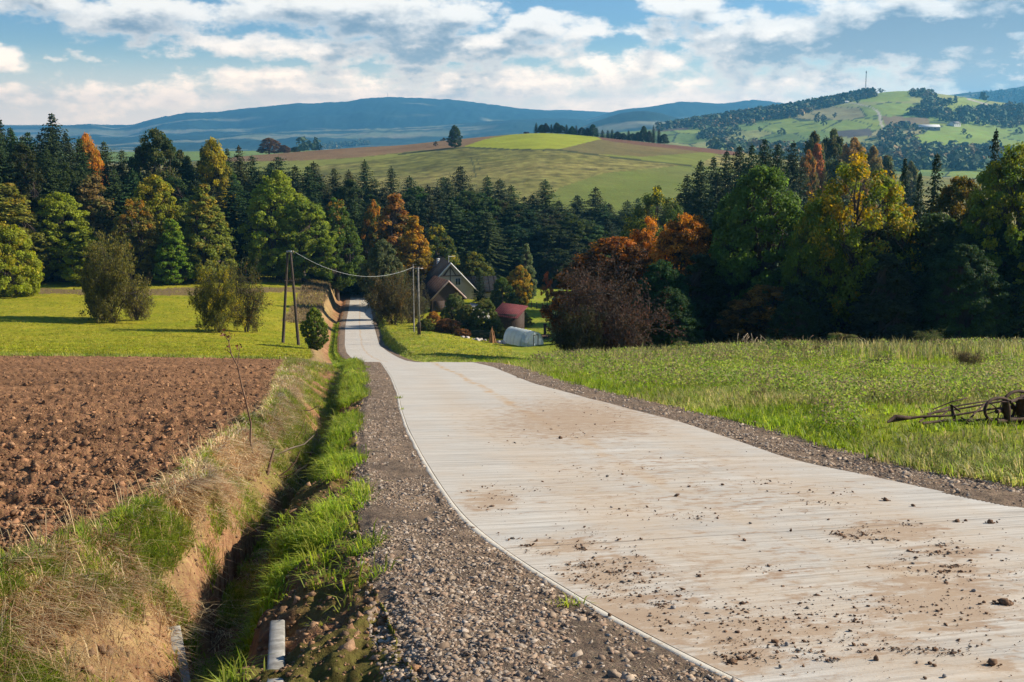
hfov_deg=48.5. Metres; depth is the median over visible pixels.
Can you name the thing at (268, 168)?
spruce tree
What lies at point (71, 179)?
pine tree
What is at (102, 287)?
thorn bush
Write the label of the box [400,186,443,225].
pine tree
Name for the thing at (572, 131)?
hilltop tree
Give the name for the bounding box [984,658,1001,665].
soil clod
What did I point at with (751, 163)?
spruce tree
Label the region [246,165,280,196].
spruce tree
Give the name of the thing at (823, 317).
broadleaf tree
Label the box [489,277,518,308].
shrub
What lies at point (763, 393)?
weed plant
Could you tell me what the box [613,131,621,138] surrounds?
hilltop tree
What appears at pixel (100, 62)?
sky
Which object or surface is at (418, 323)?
utility pole
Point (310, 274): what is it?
spruce tree
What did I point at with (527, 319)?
shrub
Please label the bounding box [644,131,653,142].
hilltop tree
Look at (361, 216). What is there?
spruce tree
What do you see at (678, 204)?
spruce tree
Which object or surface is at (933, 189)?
spruce tree
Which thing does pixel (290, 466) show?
branch
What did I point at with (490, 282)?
house wing
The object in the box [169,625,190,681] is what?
concrete kerb
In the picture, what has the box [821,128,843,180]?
broadleaf tree
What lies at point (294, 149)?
broadleaf tree
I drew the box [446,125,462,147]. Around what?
broadleaf tree
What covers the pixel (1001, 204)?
broadleaf tree
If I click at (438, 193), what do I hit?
spruce tree
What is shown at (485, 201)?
pine tree
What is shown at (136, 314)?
thorn bush
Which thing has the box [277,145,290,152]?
broadleaf tree
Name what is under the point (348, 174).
spruce tree
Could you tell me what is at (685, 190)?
spruce tree
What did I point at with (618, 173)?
field hill
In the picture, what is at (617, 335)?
shrub
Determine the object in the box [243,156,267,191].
spruce tree
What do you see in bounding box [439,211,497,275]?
pine tree
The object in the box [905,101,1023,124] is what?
wood
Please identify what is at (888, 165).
broadleaf tree
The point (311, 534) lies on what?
ditch grass
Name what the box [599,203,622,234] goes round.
spruce tree
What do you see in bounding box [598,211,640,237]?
pine tree
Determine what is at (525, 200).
spruce tree
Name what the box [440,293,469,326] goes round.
shrub
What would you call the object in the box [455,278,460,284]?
window
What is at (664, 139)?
hilltop tree
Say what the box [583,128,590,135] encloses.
hilltop tree
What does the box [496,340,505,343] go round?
rubble heap
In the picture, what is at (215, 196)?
spruce tree
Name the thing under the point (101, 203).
broadleaf tree
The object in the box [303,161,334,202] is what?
spruce tree
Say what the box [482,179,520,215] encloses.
spruce tree
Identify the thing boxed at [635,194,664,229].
spruce tree
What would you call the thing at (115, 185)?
spruce tree
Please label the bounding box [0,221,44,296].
broadleaf tree
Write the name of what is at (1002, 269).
broadleaf tree
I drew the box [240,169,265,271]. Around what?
spruce tree
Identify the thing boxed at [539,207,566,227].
pine tree
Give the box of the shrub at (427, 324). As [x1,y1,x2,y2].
[416,318,434,330]
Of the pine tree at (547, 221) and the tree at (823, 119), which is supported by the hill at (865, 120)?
the tree at (823, 119)
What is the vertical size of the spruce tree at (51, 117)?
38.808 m
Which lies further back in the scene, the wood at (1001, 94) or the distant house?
the wood at (1001, 94)
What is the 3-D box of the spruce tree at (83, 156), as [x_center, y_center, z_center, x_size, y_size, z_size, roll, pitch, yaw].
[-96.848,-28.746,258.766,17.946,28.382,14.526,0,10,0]
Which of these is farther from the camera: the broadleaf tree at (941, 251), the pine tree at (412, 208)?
the pine tree at (412, 208)
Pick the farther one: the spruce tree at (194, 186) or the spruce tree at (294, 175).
the spruce tree at (294, 175)
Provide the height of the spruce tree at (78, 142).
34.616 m
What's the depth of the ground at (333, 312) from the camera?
7.83 m
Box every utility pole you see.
[281,250,299,344]
[413,264,414,331]
[413,267,422,334]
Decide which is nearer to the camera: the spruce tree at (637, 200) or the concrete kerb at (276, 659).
the concrete kerb at (276, 659)
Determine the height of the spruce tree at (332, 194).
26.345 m
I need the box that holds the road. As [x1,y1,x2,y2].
[345,292,1023,681]
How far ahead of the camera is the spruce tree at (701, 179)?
194.00 m
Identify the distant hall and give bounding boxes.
[917,124,939,130]
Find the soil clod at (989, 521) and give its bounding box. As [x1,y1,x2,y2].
[985,519,997,523]
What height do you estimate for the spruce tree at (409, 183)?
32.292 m
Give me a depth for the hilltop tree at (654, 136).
857.62 m
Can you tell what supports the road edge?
on the road
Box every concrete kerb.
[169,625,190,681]
[267,620,284,681]
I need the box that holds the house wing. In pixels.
[464,276,496,297]
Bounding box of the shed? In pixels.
[495,303,527,328]
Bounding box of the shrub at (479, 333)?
[470,329,493,338]
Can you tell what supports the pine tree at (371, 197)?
on the meadow
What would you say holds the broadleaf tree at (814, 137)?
on the meadow
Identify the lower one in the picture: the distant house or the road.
the road
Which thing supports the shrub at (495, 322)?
on the meadow
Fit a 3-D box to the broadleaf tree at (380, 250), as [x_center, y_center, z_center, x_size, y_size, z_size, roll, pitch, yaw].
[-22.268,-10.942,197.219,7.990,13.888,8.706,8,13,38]
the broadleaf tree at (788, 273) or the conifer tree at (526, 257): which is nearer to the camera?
the broadleaf tree at (788, 273)
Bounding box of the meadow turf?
[0,274,331,359]
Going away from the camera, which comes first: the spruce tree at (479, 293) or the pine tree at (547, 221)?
the spruce tree at (479, 293)
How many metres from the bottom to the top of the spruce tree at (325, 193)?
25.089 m
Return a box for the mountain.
[0,86,1023,150]
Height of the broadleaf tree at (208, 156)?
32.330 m
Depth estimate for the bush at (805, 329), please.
92.41 m
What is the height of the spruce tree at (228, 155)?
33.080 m
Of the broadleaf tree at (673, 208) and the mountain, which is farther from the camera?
the mountain
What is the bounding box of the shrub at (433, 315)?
[422,311,444,330]
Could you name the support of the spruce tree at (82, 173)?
on the meadow
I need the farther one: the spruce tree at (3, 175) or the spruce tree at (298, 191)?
the spruce tree at (298, 191)
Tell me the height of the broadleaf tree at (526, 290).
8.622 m
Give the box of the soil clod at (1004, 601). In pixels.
[992,598,1013,605]
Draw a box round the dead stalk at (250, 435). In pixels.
[220,329,254,457]
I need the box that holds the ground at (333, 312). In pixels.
[1,282,418,681]
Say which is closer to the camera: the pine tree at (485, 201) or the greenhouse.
the greenhouse
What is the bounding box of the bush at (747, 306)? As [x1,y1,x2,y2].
[713,284,804,344]
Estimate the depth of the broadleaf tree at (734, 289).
104.80 m
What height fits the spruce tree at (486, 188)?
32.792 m
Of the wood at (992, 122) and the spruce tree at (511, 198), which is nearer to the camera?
the spruce tree at (511, 198)
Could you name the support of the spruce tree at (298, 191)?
on the meadow
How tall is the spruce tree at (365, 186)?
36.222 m
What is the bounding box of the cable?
[294,251,412,276]
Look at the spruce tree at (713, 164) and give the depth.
214.19 m
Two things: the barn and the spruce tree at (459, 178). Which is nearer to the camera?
the barn
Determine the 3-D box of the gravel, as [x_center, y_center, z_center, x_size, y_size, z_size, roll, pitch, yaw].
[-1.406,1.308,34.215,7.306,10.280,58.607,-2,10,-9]
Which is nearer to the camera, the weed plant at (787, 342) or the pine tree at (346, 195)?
the weed plant at (787, 342)
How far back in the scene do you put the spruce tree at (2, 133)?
257.66 m
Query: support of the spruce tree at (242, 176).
on the meadow
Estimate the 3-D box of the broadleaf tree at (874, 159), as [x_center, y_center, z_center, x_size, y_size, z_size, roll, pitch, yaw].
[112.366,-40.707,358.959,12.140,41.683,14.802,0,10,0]
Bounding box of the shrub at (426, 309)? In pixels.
[416,296,430,313]
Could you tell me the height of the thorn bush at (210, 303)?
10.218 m
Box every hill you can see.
[62,91,1023,181]
[107,133,1015,232]
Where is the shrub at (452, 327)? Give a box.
[434,318,462,333]
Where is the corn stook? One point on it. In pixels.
(492, 339)
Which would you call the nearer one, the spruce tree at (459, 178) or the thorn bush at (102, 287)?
the thorn bush at (102, 287)
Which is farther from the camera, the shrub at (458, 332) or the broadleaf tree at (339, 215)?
the broadleaf tree at (339, 215)
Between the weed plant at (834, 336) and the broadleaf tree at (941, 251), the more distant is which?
the broadleaf tree at (941, 251)
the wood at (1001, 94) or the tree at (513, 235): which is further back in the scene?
the wood at (1001, 94)
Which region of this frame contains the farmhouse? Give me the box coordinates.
[415,256,477,299]
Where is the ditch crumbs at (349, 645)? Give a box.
[4,379,420,681]
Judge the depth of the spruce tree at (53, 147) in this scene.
247.91 m
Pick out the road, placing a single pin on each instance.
(459, 416)
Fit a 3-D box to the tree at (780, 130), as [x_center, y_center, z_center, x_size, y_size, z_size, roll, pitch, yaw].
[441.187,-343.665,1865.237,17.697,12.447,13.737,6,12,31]
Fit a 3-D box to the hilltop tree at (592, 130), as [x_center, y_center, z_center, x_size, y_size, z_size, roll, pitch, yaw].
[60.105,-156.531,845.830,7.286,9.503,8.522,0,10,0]
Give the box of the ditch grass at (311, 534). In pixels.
[0,322,599,681]
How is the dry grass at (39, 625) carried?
on the ground at (333, 312)
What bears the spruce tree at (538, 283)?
on the meadow
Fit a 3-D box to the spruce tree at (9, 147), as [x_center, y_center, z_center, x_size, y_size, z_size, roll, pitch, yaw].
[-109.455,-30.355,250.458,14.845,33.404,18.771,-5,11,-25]
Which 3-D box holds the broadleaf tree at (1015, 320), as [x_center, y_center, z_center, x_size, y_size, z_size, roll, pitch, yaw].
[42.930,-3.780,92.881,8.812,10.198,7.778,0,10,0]
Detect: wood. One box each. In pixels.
[295,136,370,150]
[655,87,877,130]
[696,124,746,141]
[706,127,1017,170]
[886,118,1020,133]
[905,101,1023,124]
[907,87,937,98]
[920,95,957,106]
[969,88,1023,102]
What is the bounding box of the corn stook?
[489,328,495,342]
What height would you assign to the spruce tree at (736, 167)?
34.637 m
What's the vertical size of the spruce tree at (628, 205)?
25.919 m
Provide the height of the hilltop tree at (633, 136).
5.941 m
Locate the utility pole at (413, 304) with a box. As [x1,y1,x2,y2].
[413,264,414,331]
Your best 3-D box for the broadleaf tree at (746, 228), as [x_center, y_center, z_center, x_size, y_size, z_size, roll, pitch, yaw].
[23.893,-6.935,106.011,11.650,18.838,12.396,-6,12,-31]
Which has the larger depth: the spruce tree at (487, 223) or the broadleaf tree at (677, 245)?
the spruce tree at (487, 223)
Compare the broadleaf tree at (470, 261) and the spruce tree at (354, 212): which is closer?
the broadleaf tree at (470, 261)
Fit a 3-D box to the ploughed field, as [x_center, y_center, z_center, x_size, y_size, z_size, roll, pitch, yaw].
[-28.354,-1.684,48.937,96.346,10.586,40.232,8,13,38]
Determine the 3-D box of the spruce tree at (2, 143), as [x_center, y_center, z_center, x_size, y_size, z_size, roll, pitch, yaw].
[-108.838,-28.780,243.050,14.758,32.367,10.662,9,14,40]
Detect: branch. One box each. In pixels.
[266,448,274,474]
[278,435,313,454]
[278,450,300,476]
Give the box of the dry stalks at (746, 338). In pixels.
[737,333,756,342]
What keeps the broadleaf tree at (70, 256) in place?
on the meadow
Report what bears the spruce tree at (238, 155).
on the meadow
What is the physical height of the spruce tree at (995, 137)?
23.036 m
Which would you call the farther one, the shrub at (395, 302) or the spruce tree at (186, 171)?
the spruce tree at (186, 171)
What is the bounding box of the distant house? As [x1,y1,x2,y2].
[947,121,960,126]
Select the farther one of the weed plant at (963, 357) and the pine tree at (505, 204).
the pine tree at (505, 204)
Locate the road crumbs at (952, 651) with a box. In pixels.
[448,392,1023,681]
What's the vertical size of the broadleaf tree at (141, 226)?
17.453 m
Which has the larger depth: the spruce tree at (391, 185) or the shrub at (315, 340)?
the spruce tree at (391, 185)
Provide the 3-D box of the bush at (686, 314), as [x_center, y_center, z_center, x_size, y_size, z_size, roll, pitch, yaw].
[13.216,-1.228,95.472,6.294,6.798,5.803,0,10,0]
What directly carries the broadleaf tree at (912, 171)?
on the meadow
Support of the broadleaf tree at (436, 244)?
on the meadow
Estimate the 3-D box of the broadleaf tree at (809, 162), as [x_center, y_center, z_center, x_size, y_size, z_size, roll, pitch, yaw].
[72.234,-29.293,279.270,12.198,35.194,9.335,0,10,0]
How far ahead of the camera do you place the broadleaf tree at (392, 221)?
233.79 m
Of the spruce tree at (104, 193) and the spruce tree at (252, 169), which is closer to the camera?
the spruce tree at (104, 193)
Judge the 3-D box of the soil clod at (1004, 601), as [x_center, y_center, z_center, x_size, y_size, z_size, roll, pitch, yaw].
[2.803,1.488,6.494,0.115,0.047,0.101,5,11,23]
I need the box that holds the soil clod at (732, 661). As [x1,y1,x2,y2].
[724,658,737,666]
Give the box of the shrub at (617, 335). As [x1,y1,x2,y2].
[548,238,685,350]
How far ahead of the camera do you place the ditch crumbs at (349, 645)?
7.34 m
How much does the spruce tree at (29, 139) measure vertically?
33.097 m
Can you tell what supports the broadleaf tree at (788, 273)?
on the meadow
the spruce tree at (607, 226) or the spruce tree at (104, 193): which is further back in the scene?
the spruce tree at (607, 226)
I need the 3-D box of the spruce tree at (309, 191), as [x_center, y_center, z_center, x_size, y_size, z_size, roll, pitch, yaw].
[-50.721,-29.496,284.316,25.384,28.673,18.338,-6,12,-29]
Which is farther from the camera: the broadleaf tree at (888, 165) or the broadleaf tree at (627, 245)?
the broadleaf tree at (888, 165)
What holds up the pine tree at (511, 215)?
on the meadow
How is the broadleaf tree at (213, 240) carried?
on the meadow
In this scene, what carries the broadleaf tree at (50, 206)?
on the meadow
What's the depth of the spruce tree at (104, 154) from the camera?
279.41 m
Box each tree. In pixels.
[0,120,15,152]
[0,133,13,183]
[0,143,64,253]
[0,146,51,279]
[0,183,64,284]
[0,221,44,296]
[3,127,30,206]
[14,132,43,209]
[26,191,94,281]
[28,149,75,281]
[34,133,46,157]
[35,126,79,200]
[36,112,75,167]
[42,162,95,237]
[57,142,85,176]
[58,132,78,169]
[60,228,99,284]
[66,174,120,268]
[69,137,107,178]
[69,168,88,198]
[74,152,106,195]
[76,132,113,198]
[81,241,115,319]
[86,188,130,276]
[97,164,122,209]
[98,141,119,178]
[99,168,130,275]
[107,149,128,183]
[107,197,165,283]
[109,165,127,204]
[112,168,154,278]
[119,127,186,204]
[122,174,181,276]
[152,218,200,284]
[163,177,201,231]
[171,149,201,188]
[175,179,248,267]
[177,157,205,203]
[177,184,237,282]
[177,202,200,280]
[192,136,237,229]
[200,160,246,221]
[201,186,240,269]
[216,175,268,275]
[224,149,240,194]
[230,145,250,183]
[230,188,273,276]
[230,220,245,273]
[234,160,254,220]
[236,169,316,279]
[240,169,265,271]
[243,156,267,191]
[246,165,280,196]
[256,138,281,153]
[262,157,302,189]
[262,162,274,175]
[273,196,337,281]
[274,189,313,276]
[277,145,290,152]
[285,165,323,196]
[291,147,299,151]
[293,166,331,210]
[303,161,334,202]
[306,197,348,281]
[311,197,364,300]
[312,173,328,205]
[315,199,360,294]
[319,187,330,207]
[321,169,343,198]
[326,186,347,210]
[330,179,368,226]
[337,199,383,292]
[340,169,359,209]
[341,200,367,294]
[352,159,380,200]
[356,238,408,314]
[358,199,385,276]
[359,194,382,219]
[362,192,410,292]
[367,178,381,209]
[376,187,390,216]
[377,166,405,202]
[387,175,422,203]
[389,194,439,257]
[397,215,433,294]
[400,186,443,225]
[416,194,452,257]
[421,185,438,200]
[422,187,463,228]
[425,224,458,260]
[428,177,458,201]
[432,199,486,268]
[438,178,458,208]
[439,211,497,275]
[442,166,480,197]
[442,190,492,246]
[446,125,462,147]
[446,255,462,273]
[454,251,494,275]
[459,192,507,266]
[461,211,514,282]
[471,270,487,303]
[477,175,494,204]
[480,200,522,267]
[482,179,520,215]
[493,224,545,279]
[494,205,545,260]
[502,185,530,216]
[506,265,532,305]
[507,224,565,286]
[514,212,560,231]
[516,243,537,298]
[517,196,535,215]
[519,225,587,287]
[525,179,568,283]
[526,194,539,211]
[537,124,545,132]
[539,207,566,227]
[539,236,661,345]
[540,271,553,303]
[542,123,549,132]
[545,214,609,276]
[549,289,562,337]
[552,122,559,133]
[552,220,611,274]
[556,125,565,133]
[556,201,578,283]
[565,195,591,220]
[567,126,576,134]
[576,211,602,225]
[578,127,584,135]
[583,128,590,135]
[583,187,615,222]
[584,203,620,236]
[587,218,620,281]
[589,124,596,135]
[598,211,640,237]
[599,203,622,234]
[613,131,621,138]
[616,200,633,230]
[619,133,626,139]
[619,185,690,267]
[620,216,679,306]
[624,259,699,348]
[629,133,635,140]
[631,198,649,218]
[633,132,641,140]
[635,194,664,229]
[637,212,718,346]
[639,126,647,141]
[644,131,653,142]
[651,125,656,142]
[655,129,660,143]
[658,174,697,225]
[659,194,692,231]
[660,134,669,143]
[666,160,721,233]
[676,252,734,344]
[690,157,726,212]
[698,171,730,223]
[701,245,768,340]
[705,193,765,288]
[707,150,739,224]
[707,165,822,339]
[718,145,749,192]
[729,165,747,191]
[732,144,767,268]
[745,139,778,263]
[763,143,803,281]
[772,245,829,286]
[774,275,836,343]
[777,128,786,134]
[780,187,851,341]
[782,141,814,236]
[783,154,809,209]
[793,151,923,338]
[794,149,825,241]
[799,130,826,179]
[809,142,827,196]
[814,112,822,121]
[820,114,826,125]
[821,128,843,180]
[825,159,853,229]
[829,252,870,341]
[830,136,876,224]
[836,222,920,343]
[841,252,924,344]
[861,145,885,219]
[882,155,897,207]
[892,211,968,319]
[893,158,913,237]
[899,161,925,221]
[905,232,1013,337]
[910,171,925,224]
[915,153,944,228]
[920,243,1013,341]
[921,175,987,241]
[952,141,1023,339]
[955,223,1023,341]
[982,128,1000,198]
[994,241,1023,341]
[1015,127,1023,133]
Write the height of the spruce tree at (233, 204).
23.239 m
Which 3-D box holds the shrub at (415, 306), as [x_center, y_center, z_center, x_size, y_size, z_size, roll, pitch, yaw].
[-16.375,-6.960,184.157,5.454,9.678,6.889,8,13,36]
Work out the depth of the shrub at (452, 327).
167.47 m
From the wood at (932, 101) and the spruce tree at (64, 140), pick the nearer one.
the spruce tree at (64, 140)
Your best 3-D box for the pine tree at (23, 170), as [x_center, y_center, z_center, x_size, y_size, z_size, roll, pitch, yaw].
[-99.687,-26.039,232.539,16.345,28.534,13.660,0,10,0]
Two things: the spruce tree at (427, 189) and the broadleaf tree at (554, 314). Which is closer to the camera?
the broadleaf tree at (554, 314)
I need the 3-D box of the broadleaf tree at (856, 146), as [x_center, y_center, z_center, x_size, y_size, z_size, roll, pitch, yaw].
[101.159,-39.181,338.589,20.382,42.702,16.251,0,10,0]
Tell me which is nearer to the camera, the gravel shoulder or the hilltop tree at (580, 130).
the gravel shoulder
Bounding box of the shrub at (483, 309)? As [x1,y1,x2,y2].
[468,299,500,332]
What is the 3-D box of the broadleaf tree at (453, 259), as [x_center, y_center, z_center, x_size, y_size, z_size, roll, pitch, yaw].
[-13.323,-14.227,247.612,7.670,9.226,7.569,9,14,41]
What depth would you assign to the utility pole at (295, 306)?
130.83 m
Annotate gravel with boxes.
[348,362,1023,681]
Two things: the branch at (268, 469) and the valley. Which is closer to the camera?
the branch at (268, 469)
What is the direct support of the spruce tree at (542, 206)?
on the meadow
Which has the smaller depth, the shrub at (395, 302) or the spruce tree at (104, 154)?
the shrub at (395, 302)
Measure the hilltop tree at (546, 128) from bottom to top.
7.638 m
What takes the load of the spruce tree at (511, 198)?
on the meadow
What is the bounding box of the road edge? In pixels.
[381,362,739,680]
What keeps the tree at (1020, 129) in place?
on the hill at (865, 120)
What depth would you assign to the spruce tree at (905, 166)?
126.70 m
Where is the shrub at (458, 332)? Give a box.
[453,328,470,336]
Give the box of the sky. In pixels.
[0,0,1023,124]
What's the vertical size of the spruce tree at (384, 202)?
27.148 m
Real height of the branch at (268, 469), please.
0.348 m
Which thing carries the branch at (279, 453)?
on the ground at (333, 312)
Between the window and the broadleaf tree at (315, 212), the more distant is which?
the broadleaf tree at (315, 212)
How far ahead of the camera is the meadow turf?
117.67 m
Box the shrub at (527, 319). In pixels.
[524,311,533,327]
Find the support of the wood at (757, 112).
on the hill at (865, 120)
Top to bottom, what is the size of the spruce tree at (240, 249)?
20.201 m
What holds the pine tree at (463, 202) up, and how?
on the meadow
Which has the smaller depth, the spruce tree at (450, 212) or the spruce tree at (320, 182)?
the spruce tree at (450, 212)
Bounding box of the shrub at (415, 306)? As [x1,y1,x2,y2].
[393,268,430,322]
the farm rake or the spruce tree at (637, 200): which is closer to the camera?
the farm rake
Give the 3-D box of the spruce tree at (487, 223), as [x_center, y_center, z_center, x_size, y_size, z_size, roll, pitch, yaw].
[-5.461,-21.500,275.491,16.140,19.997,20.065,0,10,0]
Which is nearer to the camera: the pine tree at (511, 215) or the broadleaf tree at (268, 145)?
the pine tree at (511, 215)
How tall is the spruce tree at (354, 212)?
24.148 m
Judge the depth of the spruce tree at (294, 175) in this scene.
296.65 m
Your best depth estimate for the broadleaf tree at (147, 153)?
256.80 m
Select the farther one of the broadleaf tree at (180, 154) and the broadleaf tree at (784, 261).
the broadleaf tree at (180, 154)
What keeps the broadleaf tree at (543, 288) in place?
on the meadow
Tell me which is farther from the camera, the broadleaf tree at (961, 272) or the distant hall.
the distant hall
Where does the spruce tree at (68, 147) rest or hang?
on the meadow
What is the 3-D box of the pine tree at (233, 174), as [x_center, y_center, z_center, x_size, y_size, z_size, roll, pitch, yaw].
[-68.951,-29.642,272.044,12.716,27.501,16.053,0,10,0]
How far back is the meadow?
148.00 m
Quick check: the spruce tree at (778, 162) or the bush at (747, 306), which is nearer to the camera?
the bush at (747, 306)
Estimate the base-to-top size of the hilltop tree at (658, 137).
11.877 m
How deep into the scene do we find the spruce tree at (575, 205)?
322.00 m
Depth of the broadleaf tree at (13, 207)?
223.88 m
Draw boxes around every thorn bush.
[72,225,152,323]
[118,274,155,320]
[187,255,246,333]
[221,245,274,332]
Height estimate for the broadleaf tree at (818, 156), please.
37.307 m
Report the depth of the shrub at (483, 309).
173.14 m
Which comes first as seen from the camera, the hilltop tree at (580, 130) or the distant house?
the hilltop tree at (580, 130)
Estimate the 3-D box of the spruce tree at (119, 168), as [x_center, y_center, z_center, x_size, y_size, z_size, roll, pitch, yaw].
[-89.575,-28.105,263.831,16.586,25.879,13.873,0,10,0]
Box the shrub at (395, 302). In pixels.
[361,263,417,325]
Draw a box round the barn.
[420,276,466,311]
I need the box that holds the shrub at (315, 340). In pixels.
[299,306,328,350]
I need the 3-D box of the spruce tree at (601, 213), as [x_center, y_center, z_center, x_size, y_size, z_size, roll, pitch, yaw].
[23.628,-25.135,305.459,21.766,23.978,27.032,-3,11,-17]
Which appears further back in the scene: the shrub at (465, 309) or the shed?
the shed
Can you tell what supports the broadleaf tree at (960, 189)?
on the meadow
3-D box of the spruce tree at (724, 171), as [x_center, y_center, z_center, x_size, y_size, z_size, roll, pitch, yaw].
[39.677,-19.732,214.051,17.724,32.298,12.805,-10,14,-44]
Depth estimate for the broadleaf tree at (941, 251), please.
95.48 m
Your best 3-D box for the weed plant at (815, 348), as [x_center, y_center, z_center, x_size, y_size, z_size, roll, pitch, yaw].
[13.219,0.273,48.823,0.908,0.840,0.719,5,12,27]
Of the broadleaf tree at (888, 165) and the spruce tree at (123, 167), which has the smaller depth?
the spruce tree at (123, 167)
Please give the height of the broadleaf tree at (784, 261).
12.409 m
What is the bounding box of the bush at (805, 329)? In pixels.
[765,296,819,343]
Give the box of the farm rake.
[887,390,1023,424]
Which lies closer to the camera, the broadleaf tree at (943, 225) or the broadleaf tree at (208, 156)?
the broadleaf tree at (943, 225)
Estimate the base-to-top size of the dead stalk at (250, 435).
1.805 m
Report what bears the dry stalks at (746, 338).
on the meadow
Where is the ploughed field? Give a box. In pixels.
[0,355,284,552]
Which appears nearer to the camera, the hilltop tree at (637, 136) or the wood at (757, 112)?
the hilltop tree at (637, 136)
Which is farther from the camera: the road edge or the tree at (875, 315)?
the tree at (875, 315)
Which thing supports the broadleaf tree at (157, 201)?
on the meadow
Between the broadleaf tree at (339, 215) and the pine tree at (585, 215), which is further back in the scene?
the pine tree at (585, 215)
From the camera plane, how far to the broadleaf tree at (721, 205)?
111.07 m
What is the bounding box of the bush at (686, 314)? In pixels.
[638,286,705,350]
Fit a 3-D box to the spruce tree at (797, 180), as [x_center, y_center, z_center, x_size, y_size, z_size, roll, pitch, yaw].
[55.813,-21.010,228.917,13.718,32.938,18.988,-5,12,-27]
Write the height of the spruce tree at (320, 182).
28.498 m
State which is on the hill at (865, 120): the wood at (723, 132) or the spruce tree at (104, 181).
the wood at (723, 132)
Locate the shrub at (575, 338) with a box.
[546,301,607,351]
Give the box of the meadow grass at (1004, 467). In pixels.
[378,313,1023,486]
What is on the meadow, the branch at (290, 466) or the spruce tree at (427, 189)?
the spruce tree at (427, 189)
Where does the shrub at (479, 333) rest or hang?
on the meadow
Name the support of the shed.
on the meadow
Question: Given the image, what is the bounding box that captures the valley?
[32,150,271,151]
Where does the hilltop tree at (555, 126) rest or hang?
on the field hill at (618, 173)
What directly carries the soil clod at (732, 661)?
on the road
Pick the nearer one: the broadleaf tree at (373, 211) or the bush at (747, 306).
the bush at (747, 306)
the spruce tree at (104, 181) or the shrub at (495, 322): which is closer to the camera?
the shrub at (495, 322)
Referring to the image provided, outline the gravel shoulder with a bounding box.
[327,294,1023,681]
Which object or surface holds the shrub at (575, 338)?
on the meadow
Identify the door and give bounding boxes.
[434,301,444,311]
[505,322,509,328]
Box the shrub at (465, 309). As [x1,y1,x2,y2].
[455,304,478,331]
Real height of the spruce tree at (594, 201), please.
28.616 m
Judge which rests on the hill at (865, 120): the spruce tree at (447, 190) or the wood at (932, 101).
the wood at (932, 101)
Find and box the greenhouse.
[503,326,543,346]
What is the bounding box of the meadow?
[0,274,1023,638]
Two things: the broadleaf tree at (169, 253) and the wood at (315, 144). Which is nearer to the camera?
the broadleaf tree at (169, 253)
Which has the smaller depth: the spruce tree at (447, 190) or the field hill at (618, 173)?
the spruce tree at (447, 190)
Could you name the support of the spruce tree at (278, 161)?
on the meadow
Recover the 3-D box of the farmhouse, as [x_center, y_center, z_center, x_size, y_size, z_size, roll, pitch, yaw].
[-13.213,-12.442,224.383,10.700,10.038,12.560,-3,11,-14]
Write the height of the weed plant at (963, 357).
0.881 m
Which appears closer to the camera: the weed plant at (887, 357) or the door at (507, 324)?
the weed plant at (887, 357)
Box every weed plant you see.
[671,341,692,348]
[747,385,766,397]
[781,337,799,349]
[812,339,828,351]
[826,332,859,344]
[864,351,894,368]
[914,328,958,345]
[947,342,989,364]
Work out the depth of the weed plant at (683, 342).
55.90 m
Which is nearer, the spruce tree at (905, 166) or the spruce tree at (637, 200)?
the spruce tree at (905, 166)
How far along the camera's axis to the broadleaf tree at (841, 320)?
101.23 m
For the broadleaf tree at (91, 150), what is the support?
on the meadow
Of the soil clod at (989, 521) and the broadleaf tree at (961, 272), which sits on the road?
the soil clod at (989, 521)
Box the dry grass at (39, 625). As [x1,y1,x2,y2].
[0,352,334,681]
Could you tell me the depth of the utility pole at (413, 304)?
159.63 m
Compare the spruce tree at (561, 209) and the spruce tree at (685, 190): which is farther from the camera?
the spruce tree at (561, 209)
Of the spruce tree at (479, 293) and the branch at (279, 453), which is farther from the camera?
the spruce tree at (479, 293)
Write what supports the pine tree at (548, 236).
on the meadow
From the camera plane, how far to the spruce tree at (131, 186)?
241.47 m
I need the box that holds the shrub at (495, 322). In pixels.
[484,318,505,338]
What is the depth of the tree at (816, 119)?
1974.22 m

